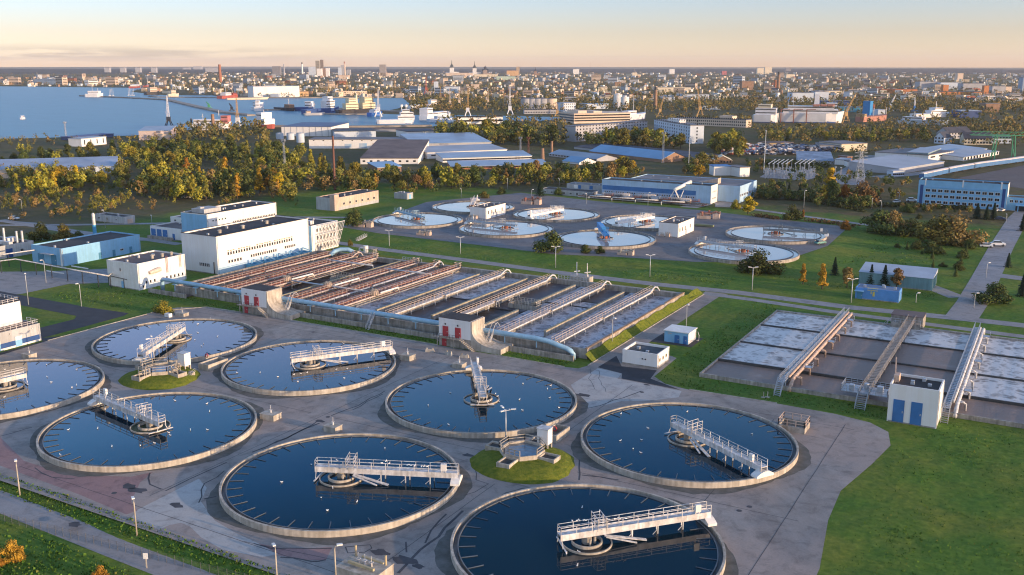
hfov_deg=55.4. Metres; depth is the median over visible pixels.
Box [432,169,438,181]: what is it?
deciduous tree
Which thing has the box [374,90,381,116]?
harbour crane
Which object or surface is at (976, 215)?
spruce tree
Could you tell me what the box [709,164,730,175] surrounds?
transformer house
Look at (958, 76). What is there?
town building
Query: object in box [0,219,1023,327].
road
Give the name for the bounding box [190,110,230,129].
ship
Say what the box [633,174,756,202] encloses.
blue rear hall
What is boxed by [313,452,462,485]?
scraper bridge
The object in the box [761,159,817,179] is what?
substation
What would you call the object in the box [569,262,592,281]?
spindle tower
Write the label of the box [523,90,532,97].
town house
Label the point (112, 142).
deciduous tree
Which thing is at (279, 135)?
storage tank
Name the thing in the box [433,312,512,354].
gatehouse
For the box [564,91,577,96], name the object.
town house
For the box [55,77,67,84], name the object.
town house
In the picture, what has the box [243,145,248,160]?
slender tree
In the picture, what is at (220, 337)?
settling tank
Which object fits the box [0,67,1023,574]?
ground
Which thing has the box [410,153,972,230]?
shrubbery
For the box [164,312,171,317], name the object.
white crate
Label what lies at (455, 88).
town building
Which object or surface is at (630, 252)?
pump cluster
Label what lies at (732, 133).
deciduous tree
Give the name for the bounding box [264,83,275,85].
town house
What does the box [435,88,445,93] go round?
town house
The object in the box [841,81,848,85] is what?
town house
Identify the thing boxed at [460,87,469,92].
town house
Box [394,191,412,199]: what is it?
grey kiosk
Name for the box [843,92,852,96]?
town house
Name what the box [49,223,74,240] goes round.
bush
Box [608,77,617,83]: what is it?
town house
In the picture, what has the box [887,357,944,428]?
blower house
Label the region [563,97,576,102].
town house
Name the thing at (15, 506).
road
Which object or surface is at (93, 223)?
stack
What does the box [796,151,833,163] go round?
patched shed
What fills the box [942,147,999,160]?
long hall
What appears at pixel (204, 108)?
pier
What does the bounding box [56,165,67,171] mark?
deciduous tree
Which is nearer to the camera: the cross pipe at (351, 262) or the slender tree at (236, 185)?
the cross pipe at (351, 262)
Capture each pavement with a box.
[0,291,889,574]
[342,193,844,261]
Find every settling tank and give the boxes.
[0,358,104,419]
[36,391,256,471]
[91,318,256,364]
[219,433,459,537]
[221,340,395,395]
[373,212,462,228]
[385,369,576,437]
[432,201,513,213]
[450,483,725,574]
[459,220,553,237]
[513,207,599,222]
[556,229,655,249]
[578,192,706,205]
[581,402,798,487]
[600,214,672,230]
[688,241,799,264]
[725,225,826,244]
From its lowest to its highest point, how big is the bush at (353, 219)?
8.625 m
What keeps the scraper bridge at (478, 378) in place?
on the settling tank at (407, 403)
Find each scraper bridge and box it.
[0,367,27,384]
[87,388,172,433]
[132,322,191,361]
[290,340,395,368]
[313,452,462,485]
[392,207,424,220]
[464,216,517,229]
[465,356,493,405]
[467,195,479,207]
[525,205,563,218]
[556,501,716,552]
[594,222,609,238]
[612,212,654,226]
[664,415,773,478]
[694,236,756,253]
[763,224,828,236]
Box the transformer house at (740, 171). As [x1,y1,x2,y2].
[731,165,750,176]
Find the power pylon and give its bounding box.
[854,151,866,181]
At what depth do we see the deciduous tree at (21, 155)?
693.23 m
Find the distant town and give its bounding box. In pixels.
[0,72,1023,101]
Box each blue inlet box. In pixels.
[246,259,262,267]
[260,256,275,263]
[273,253,287,260]
[285,250,299,257]
[297,247,311,254]
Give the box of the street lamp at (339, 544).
[334,543,342,574]
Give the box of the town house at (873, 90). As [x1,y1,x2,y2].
[867,88,877,93]
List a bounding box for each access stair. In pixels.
[284,292,297,309]
[365,312,374,329]
[486,322,499,341]
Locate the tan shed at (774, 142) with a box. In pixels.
[760,141,793,143]
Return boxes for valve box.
[21,347,36,358]
[174,310,188,316]
[259,405,281,421]
[322,421,342,433]
[336,545,393,574]
[398,348,415,361]
[450,356,466,368]
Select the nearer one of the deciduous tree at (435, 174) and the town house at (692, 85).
the deciduous tree at (435, 174)
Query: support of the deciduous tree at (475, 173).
on the ground at (906, 491)
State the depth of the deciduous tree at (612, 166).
589.65 m
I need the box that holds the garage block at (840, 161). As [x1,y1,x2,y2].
[834,157,851,164]
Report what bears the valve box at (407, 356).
on the pavement at (798, 539)
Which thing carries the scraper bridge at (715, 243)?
on the settling tank at (779, 253)
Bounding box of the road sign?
[143,553,147,567]
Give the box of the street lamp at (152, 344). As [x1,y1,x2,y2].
[145,335,160,359]
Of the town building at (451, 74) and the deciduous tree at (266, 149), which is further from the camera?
the town building at (451, 74)
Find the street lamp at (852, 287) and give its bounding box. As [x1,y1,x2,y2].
[847,278,857,302]
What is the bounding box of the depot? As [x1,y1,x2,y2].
[308,137,404,147]
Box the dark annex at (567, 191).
[543,187,599,196]
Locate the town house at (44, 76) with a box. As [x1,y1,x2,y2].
[42,74,48,78]
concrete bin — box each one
[198,356,227,371]
[552,424,569,443]
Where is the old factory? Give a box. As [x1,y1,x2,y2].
[360,139,428,163]
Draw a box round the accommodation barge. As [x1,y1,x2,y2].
[453,116,502,123]
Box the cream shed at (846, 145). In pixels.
[819,140,867,150]
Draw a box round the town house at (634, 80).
[630,79,638,82]
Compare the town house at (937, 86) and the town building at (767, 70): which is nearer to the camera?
the town house at (937, 86)
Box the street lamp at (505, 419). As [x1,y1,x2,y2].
[500,405,515,441]
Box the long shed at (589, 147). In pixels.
[573,143,722,161]
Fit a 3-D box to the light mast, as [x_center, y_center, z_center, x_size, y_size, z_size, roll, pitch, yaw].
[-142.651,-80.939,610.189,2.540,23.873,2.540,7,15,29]
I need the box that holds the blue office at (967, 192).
[917,177,1009,210]
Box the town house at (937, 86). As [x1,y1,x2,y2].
[933,84,943,90]
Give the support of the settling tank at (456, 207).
on the pavement at (669, 248)
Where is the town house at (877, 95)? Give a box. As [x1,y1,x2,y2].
[873,94,887,98]
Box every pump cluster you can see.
[354,220,373,227]
[416,229,431,235]
[521,196,541,204]
[617,248,634,255]
[656,232,669,236]
[697,210,720,218]
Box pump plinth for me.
[359,245,377,255]
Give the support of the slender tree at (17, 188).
on the ground at (906, 491)
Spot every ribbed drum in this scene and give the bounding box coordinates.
[282,275,290,281]
[323,281,331,287]
[369,289,378,295]
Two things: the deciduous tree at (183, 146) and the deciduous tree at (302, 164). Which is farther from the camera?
the deciduous tree at (183, 146)
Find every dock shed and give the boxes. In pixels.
[332,128,375,136]
[396,129,434,136]
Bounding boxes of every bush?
[0,175,6,186]
[0,539,26,564]
[0,557,5,566]
[9,152,18,158]
[25,222,51,241]
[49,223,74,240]
[74,230,82,236]
[91,565,109,574]
[150,300,174,313]
[343,208,363,226]
[478,191,489,197]
[497,186,505,194]
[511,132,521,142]
[531,230,563,252]
[554,187,562,194]
[580,244,591,253]
[595,246,604,253]
[730,199,741,208]
[733,248,786,275]
[780,204,803,219]
[839,220,850,229]
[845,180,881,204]
[859,209,898,235]
[881,209,908,227]
[894,218,919,236]
[898,203,914,212]
[909,240,922,248]
[914,214,958,245]
[920,240,940,254]
[927,213,989,246]
[934,246,945,253]
[938,262,947,266]
[952,260,965,270]
[955,249,969,258]
[963,238,977,248]
[971,281,1014,304]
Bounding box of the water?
[0,86,557,138]
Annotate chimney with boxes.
[211,114,214,127]
[218,64,221,82]
[332,136,335,189]
[541,148,544,159]
[653,87,656,108]
[776,72,779,88]
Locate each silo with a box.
[613,93,621,106]
[620,95,628,107]
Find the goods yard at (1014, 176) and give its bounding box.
[955,165,1023,188]
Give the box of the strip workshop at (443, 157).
[436,150,531,162]
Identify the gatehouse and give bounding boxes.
[236,284,304,319]
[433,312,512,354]
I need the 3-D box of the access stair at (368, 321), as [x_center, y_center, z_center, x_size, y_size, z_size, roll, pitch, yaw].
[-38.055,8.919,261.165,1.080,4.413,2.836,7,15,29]
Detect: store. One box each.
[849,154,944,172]
[859,262,937,290]
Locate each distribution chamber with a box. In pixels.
[131,357,188,381]
[485,434,560,468]
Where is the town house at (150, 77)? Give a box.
[146,76,155,79]
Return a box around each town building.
[193,66,202,68]
[205,67,217,71]
[272,66,281,74]
[308,67,315,74]
[315,61,319,74]
[317,68,322,76]
[320,60,323,67]
[326,68,329,76]
[339,75,349,78]
[379,65,385,76]
[445,86,459,92]
[446,73,472,75]
[474,74,497,76]
[496,76,514,79]
[507,71,518,75]
[657,87,690,91]
[669,69,674,73]
[680,94,708,98]
[699,105,720,109]
[739,81,753,89]
[756,68,763,73]
[764,67,771,73]
[785,74,794,77]
[787,92,813,101]
[811,91,828,99]
[814,90,843,92]
[819,100,851,105]
[878,89,917,93]
[911,91,981,94]
[914,81,936,88]
[937,82,960,88]
[941,85,948,90]
[951,110,981,117]
[955,73,963,81]
[957,83,985,89]
[962,97,1022,100]
[979,103,1000,112]
[982,85,989,93]
[989,86,1005,93]
[1005,86,1011,93]
[1018,77,1023,91]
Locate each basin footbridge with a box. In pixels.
[773,307,854,396]
[841,314,915,410]
[940,322,990,423]
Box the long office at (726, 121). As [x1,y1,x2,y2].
[676,115,751,127]
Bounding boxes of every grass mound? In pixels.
[118,366,200,389]
[470,445,574,483]
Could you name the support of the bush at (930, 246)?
on the ground at (906, 491)
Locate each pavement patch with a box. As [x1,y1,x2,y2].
[0,437,151,513]
[131,479,276,556]
[260,544,331,560]
[571,368,680,408]
[599,356,678,389]
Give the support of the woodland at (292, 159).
on the ground at (906, 491)
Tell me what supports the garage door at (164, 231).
in the garage
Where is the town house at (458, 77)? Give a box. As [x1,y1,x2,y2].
[453,75,462,80]
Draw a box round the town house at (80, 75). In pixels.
[76,73,85,79]
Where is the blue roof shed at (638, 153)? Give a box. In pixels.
[590,144,684,162]
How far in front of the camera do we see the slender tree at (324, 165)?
621.36 m
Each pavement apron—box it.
[0,269,107,293]
[651,333,702,346]
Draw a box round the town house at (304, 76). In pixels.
[299,74,308,79]
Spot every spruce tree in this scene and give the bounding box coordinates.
[534,179,545,195]
[829,257,839,275]
[866,264,873,284]
[878,265,889,285]
[953,266,959,276]
[972,203,981,218]
[982,205,990,219]
[990,203,998,219]
[1003,253,1011,267]
[1015,274,1023,296]
[1016,214,1023,230]
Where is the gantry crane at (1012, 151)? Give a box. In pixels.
[970,131,1023,159]
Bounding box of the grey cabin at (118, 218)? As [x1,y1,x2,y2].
[95,212,134,223]
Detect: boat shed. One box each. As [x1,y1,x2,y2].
[60,133,113,139]
[138,126,175,139]
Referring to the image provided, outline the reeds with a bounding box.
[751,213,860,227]
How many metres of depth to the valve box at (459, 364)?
227.50 m
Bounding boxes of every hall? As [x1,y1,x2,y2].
[31,231,140,266]
[180,200,276,231]
[181,215,308,274]
[424,144,507,158]
[602,177,717,203]
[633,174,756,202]
[872,109,884,114]
[875,148,953,159]
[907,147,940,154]
[928,144,987,149]
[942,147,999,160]
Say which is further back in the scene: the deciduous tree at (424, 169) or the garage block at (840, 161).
the garage block at (840, 161)
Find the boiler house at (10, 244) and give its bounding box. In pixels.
[0,228,33,258]
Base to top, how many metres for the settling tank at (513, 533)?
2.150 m
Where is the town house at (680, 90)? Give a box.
[673,88,684,93]
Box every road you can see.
[0,216,344,225]
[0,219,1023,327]
[0,220,181,244]
[0,490,214,574]
[680,201,731,207]
[703,292,1023,337]
[714,202,989,243]
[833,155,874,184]
[870,156,1018,177]
[932,285,964,297]
[944,211,1023,320]
[987,273,1022,279]
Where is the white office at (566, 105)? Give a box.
[557,101,575,111]
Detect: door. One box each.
[6,248,12,257]
[15,339,22,346]
[38,253,44,263]
[51,255,56,264]
[151,228,155,235]
[157,229,161,235]
[163,230,167,236]
[244,295,248,304]
[254,297,258,305]
[442,326,447,335]
[442,338,446,345]
[455,328,460,337]
[674,335,678,342]
[683,336,686,344]
[857,291,862,298]
[892,399,904,422]
[909,402,922,425]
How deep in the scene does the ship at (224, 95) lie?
2027.81 m
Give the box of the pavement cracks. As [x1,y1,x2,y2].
[2,309,853,574]
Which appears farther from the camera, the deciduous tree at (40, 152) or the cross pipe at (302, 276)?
the deciduous tree at (40, 152)
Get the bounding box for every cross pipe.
[290,280,368,292]
[291,273,314,279]
[327,259,373,267]
[334,278,360,285]
[380,287,399,293]
[385,268,431,275]
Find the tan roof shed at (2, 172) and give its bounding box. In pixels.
[0,170,20,177]
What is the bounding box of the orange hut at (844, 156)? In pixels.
[838,155,852,159]
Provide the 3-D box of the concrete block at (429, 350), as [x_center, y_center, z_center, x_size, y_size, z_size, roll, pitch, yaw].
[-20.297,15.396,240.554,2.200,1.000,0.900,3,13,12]
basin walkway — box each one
[199,248,337,290]
[222,250,362,288]
[264,252,378,288]
[286,257,418,304]
[313,259,443,307]
[332,262,461,310]
[385,268,510,313]
[453,274,556,314]
[496,280,610,331]
[551,286,659,344]
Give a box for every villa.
[934,131,951,143]
[936,126,970,138]
[960,132,992,144]
[991,134,1011,143]
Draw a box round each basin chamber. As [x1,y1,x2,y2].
[329,271,354,281]
[508,296,541,312]
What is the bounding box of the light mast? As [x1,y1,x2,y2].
[280,139,285,162]
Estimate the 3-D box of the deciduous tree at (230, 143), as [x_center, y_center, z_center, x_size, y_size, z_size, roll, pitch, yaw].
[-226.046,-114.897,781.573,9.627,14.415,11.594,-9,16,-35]
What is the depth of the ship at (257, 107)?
1478.50 m
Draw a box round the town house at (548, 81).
[545,80,554,83]
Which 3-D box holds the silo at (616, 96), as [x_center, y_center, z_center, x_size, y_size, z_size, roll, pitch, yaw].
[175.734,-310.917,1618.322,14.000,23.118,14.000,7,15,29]
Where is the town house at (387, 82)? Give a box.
[383,81,391,86]
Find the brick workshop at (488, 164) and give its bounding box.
[447,159,545,169]
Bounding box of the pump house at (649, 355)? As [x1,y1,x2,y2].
[622,341,668,368]
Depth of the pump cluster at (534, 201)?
486.16 m
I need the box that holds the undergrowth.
[0,159,639,219]
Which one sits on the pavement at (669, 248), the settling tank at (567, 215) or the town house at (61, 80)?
the settling tank at (567, 215)
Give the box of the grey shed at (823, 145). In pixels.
[815,142,839,147]
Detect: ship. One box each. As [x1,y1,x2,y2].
[33,77,55,84]
[84,86,102,96]
[128,84,148,87]
[144,80,158,94]
[167,86,178,96]
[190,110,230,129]
[217,86,237,98]
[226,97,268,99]
[251,102,263,110]
[254,99,262,110]
[256,110,274,128]
[273,99,294,110]
[294,101,313,110]
[301,96,338,113]
[303,111,324,114]
[335,95,357,113]
[357,96,374,112]
[367,109,381,116]
[376,104,414,123]
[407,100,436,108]
[419,108,450,119]
[426,116,452,121]
[621,95,645,120]
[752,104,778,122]
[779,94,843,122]
[855,107,886,121]
[897,112,947,124]
[910,101,949,117]
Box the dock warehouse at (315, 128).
[281,122,348,135]
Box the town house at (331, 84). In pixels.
[325,83,334,88]
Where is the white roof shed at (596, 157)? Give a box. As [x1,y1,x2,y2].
[548,149,617,161]
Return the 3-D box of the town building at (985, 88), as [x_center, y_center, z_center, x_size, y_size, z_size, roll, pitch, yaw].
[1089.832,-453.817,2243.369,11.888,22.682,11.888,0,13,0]
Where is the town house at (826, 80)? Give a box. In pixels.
[818,78,828,83]
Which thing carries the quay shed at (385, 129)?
on the ground at (906, 491)
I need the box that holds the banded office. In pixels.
[558,109,630,123]
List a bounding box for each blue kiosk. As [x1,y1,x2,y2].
[663,324,698,344]
[854,283,901,302]
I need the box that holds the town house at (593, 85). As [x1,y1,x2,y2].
[586,84,596,87]
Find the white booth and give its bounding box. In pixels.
[844,160,851,166]
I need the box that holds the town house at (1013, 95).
[1006,94,1020,96]
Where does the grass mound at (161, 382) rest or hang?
on the pavement at (798, 539)
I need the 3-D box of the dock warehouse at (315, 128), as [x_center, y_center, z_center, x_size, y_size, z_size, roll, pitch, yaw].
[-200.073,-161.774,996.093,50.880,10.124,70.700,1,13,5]
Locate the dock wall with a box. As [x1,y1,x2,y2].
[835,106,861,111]
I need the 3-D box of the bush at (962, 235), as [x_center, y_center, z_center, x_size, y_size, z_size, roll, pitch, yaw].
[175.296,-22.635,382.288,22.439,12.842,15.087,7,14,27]
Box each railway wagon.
[919,171,933,177]
[931,169,940,176]
[940,168,949,174]
[946,166,956,173]
[954,164,965,172]
[964,163,975,169]
[974,161,983,168]
[980,160,993,166]
[990,159,1000,165]
[1000,158,1010,164]
[1010,157,1019,163]
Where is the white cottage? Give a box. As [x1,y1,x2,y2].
[68,136,106,146]
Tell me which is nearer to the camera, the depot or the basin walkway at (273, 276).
the basin walkway at (273, 276)
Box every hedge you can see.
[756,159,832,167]
[806,197,967,211]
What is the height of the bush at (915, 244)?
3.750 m
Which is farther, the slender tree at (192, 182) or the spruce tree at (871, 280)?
the slender tree at (192, 182)
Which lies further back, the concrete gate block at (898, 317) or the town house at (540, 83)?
the town house at (540, 83)
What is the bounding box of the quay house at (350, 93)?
[332,91,366,95]
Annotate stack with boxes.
[91,213,96,233]
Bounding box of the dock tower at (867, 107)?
[862,101,872,115]
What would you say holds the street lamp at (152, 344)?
on the grass mound at (161, 382)
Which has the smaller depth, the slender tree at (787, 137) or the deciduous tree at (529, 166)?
the deciduous tree at (529, 166)
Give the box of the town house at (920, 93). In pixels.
[912,91,922,97]
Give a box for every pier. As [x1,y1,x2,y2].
[79,95,254,115]
[148,96,216,97]
[264,108,409,112]
[324,113,382,114]
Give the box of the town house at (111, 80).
[105,77,118,84]
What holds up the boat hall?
on the ground at (906, 491)
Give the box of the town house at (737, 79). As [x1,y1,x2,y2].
[733,76,744,83]
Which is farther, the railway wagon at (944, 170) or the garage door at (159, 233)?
the railway wagon at (944, 170)
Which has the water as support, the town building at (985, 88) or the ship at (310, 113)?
the ship at (310, 113)
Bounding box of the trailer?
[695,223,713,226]
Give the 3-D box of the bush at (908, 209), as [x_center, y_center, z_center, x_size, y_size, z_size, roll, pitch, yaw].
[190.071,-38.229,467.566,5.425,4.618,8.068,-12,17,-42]
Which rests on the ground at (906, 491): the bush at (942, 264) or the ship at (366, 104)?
the bush at (942, 264)
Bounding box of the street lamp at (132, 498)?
[131,496,137,535]
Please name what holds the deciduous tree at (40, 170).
on the ground at (906, 491)
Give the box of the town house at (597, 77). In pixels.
[591,74,600,80]
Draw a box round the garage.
[147,221,181,240]
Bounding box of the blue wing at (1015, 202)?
[1006,195,1023,211]
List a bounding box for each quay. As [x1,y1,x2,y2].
[238,96,394,97]
[275,124,431,127]
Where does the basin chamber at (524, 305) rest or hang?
on the aeration basin at (581, 344)
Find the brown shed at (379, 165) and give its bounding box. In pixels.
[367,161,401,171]
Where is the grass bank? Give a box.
[376,254,703,361]
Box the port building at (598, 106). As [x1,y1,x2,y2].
[579,103,608,108]
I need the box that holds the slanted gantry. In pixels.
[670,180,691,197]
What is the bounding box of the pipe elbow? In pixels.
[329,247,353,256]
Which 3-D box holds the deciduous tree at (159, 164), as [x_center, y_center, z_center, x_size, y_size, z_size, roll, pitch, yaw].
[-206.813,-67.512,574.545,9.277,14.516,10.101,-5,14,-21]
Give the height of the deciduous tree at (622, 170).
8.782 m
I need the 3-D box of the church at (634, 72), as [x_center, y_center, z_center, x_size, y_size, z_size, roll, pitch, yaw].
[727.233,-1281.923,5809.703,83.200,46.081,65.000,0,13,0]
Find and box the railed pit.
[778,411,809,434]
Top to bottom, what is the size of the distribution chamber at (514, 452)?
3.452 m
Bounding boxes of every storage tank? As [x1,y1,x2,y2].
[276,132,283,138]
[286,132,293,139]
[296,132,304,142]
[521,98,528,108]
[529,98,534,108]
[535,98,540,108]
[541,98,546,108]
[547,98,556,108]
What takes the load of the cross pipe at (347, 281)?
on the aeration basin at (581, 344)
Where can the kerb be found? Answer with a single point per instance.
(436, 344)
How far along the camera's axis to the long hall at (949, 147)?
793.98 m
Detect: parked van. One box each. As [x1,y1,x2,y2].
[906,197,916,201]
[990,240,1005,246]
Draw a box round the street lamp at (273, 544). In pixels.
[271,543,277,574]
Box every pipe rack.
[0,249,34,266]
[0,258,111,287]
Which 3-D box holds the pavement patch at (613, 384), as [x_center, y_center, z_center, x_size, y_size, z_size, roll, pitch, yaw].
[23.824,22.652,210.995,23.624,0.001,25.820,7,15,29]
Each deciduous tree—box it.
[17,152,28,158]
[33,169,43,186]
[37,146,45,157]
[38,163,50,176]
[47,167,66,183]
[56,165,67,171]
[63,144,70,156]
[83,141,93,151]
[93,170,107,186]
[94,150,100,156]
[109,139,115,147]
[116,163,129,180]
[121,146,137,162]
[132,140,140,149]
[133,177,147,191]
[146,164,161,185]
[149,146,156,158]
[154,161,167,176]
[157,145,165,157]
[158,137,168,152]
[162,151,175,165]
[168,170,185,183]
[174,134,184,144]
[175,153,184,167]
[178,143,187,156]
[184,139,190,150]
[187,145,197,157]
[195,145,203,159]
[225,136,235,149]
[255,156,265,166]
[259,140,266,146]
[261,168,274,190]
[262,148,273,155]
[263,152,275,163]
[264,175,272,184]
[270,140,282,149]
[271,171,287,192]
[299,161,307,166]
[319,175,330,190]
[325,169,332,182]
[336,156,342,167]
[347,170,355,182]
[349,162,362,173]
[360,177,370,188]
[371,169,381,180]
[383,163,390,180]
[385,168,398,186]
[386,164,400,184]
[396,174,405,181]
[411,174,422,183]
[419,173,430,188]
[420,165,431,187]
[431,162,439,179]
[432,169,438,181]
[453,122,465,132]
[468,167,480,185]
[479,119,490,136]
[491,165,503,182]
[494,125,506,143]
[501,120,511,130]
[502,164,514,179]
[512,121,520,132]
[521,125,534,144]
[525,162,536,181]
[533,160,541,174]
[547,124,558,145]
[553,168,564,180]
[595,161,602,178]
[605,161,617,176]
[614,156,625,171]
[615,127,629,144]
[617,156,632,177]
[618,165,627,176]
[629,126,640,143]
[653,130,667,147]
[675,133,685,148]
[693,165,705,176]
[695,151,708,164]
[709,137,722,153]
[710,132,718,138]
[722,136,730,151]
[726,128,737,139]
[731,136,748,155]
[742,195,757,213]
[822,131,830,139]
[826,180,840,203]
[838,184,849,198]
[842,267,853,287]
[855,132,861,141]
[889,267,904,286]
[902,129,909,137]
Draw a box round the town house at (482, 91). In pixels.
[479,89,486,94]
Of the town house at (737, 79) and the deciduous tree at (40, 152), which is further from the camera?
the town house at (737, 79)
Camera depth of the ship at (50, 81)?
3444.25 m
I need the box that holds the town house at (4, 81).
[0,80,8,84]
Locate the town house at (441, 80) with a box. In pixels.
[439,78,447,83]
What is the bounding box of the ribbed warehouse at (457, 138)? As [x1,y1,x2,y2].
[400,132,490,145]
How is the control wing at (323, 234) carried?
on the ground at (906, 491)
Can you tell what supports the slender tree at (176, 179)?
on the ground at (906, 491)
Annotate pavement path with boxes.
[0,291,127,354]
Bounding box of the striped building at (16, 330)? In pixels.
[0,294,40,350]
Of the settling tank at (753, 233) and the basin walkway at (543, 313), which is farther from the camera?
the settling tank at (753, 233)
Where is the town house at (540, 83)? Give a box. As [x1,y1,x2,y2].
[537,81,543,86]
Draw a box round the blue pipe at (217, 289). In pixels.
[160,277,575,359]
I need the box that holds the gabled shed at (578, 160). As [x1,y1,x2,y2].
[562,156,595,164]
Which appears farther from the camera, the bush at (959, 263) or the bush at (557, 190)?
the bush at (557, 190)
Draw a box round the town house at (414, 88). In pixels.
[410,86,420,92]
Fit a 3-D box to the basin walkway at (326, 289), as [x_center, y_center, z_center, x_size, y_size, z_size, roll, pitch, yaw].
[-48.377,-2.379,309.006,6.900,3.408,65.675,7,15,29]
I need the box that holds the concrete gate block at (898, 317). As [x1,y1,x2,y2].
[884,309,925,329]
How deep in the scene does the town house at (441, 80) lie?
3497.23 m
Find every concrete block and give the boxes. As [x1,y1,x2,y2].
[425,348,434,351]
[445,350,452,355]
[460,353,468,357]
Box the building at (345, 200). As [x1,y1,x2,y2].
[316,189,378,210]
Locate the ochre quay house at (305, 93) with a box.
[299,91,308,95]
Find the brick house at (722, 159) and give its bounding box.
[712,154,731,163]
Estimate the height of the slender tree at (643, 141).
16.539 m
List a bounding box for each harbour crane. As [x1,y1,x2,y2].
[165,95,173,125]
[234,97,240,127]
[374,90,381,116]
[465,88,470,115]
[506,88,512,116]
[695,88,702,116]
[842,94,855,122]
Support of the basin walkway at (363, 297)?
on the aeration basin at (581, 344)
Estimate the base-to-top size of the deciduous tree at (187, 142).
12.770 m
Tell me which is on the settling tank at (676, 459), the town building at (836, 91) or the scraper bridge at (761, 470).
the scraper bridge at (761, 470)
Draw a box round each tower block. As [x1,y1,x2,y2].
[104,67,110,71]
[120,67,126,71]
[135,67,141,71]
[151,67,157,72]
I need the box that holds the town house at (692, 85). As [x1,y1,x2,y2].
[685,83,696,89]
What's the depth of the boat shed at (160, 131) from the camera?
915.30 m
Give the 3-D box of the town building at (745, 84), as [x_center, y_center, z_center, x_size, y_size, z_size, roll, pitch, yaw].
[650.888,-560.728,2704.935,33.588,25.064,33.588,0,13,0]
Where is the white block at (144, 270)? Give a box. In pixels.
[106,250,185,289]
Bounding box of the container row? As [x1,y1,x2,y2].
[886,169,904,175]
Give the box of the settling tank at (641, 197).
[578,192,706,205]
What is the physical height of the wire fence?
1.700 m
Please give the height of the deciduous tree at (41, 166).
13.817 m
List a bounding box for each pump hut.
[470,201,505,218]
[659,215,693,237]
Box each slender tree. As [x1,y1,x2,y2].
[13,173,21,191]
[50,172,57,187]
[72,165,79,189]
[152,154,157,165]
[168,173,174,198]
[171,172,182,199]
[182,157,191,174]
[188,174,196,197]
[201,176,211,198]
[202,141,207,157]
[220,157,229,171]
[222,169,230,194]
[229,182,236,199]
[231,144,238,159]
[233,175,240,198]
[241,169,253,196]
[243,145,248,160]
[244,139,249,153]
[247,157,253,168]
[254,168,265,193]
[268,174,274,194]
[276,179,280,196]
[288,169,293,182]
[295,145,300,159]
[307,149,314,164]
[317,157,322,172]
[322,156,327,172]
[344,170,351,188]
[447,167,455,188]
[454,163,459,183]
[503,168,508,183]
[519,163,527,183]
[537,169,543,182]
[564,169,569,182]
[603,127,608,142]
[641,129,646,146]
[645,129,649,146]
[785,130,789,140]
[798,263,807,283]
[816,263,828,288]
[820,167,836,198]
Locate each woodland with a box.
[0,70,1023,154]
[16,119,929,201]
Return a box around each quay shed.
[247,86,299,96]
[349,127,436,131]
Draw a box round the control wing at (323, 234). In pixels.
[308,218,344,251]
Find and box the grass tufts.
[0,236,1023,574]
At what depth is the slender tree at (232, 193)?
506.87 m
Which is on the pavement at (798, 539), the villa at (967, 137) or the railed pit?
the railed pit
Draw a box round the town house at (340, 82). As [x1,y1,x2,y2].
[335,80,345,84]
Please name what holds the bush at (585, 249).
on the ground at (906, 491)
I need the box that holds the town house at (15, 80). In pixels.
[8,77,20,83]
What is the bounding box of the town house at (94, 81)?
[84,79,97,83]
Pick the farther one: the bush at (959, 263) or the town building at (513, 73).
the town building at (513, 73)
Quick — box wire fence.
[1,512,244,574]
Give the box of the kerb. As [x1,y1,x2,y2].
[47,294,776,402]
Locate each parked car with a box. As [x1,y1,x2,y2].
[814,240,826,244]
[979,242,992,247]
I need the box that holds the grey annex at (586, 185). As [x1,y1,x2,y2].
[567,182,601,193]
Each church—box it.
[446,61,458,72]
[469,61,480,74]
[481,66,491,73]
[626,69,640,75]
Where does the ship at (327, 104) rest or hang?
on the water
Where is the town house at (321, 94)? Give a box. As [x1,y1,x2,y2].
[317,92,325,95]
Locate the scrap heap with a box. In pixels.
[721,142,841,154]
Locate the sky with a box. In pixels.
[0,0,1023,67]
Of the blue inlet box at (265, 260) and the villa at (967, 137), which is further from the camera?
the villa at (967, 137)
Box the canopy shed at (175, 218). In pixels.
[170,215,180,221]
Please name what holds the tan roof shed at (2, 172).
on the ground at (906, 491)
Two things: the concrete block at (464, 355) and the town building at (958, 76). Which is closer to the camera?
the concrete block at (464, 355)
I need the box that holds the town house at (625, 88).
[621,86,627,91]
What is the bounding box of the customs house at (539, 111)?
[523,109,556,113]
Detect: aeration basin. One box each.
[148,250,684,361]
[699,310,1023,428]
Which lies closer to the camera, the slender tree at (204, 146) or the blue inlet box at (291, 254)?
the blue inlet box at (291, 254)
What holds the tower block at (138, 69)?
on the ground at (906, 491)
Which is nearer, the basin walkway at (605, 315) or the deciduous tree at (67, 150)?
the basin walkway at (605, 315)
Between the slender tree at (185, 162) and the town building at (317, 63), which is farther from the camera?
the town building at (317, 63)
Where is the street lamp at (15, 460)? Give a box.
[14,459,20,495]
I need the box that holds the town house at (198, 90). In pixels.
[192,87,203,93]
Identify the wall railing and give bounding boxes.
[558,275,589,281]
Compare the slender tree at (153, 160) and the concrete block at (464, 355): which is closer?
the concrete block at (464, 355)
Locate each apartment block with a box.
[564,120,646,141]
[654,115,704,143]
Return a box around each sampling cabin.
[177,351,190,368]
[536,424,552,448]
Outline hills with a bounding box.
[0,69,1023,73]

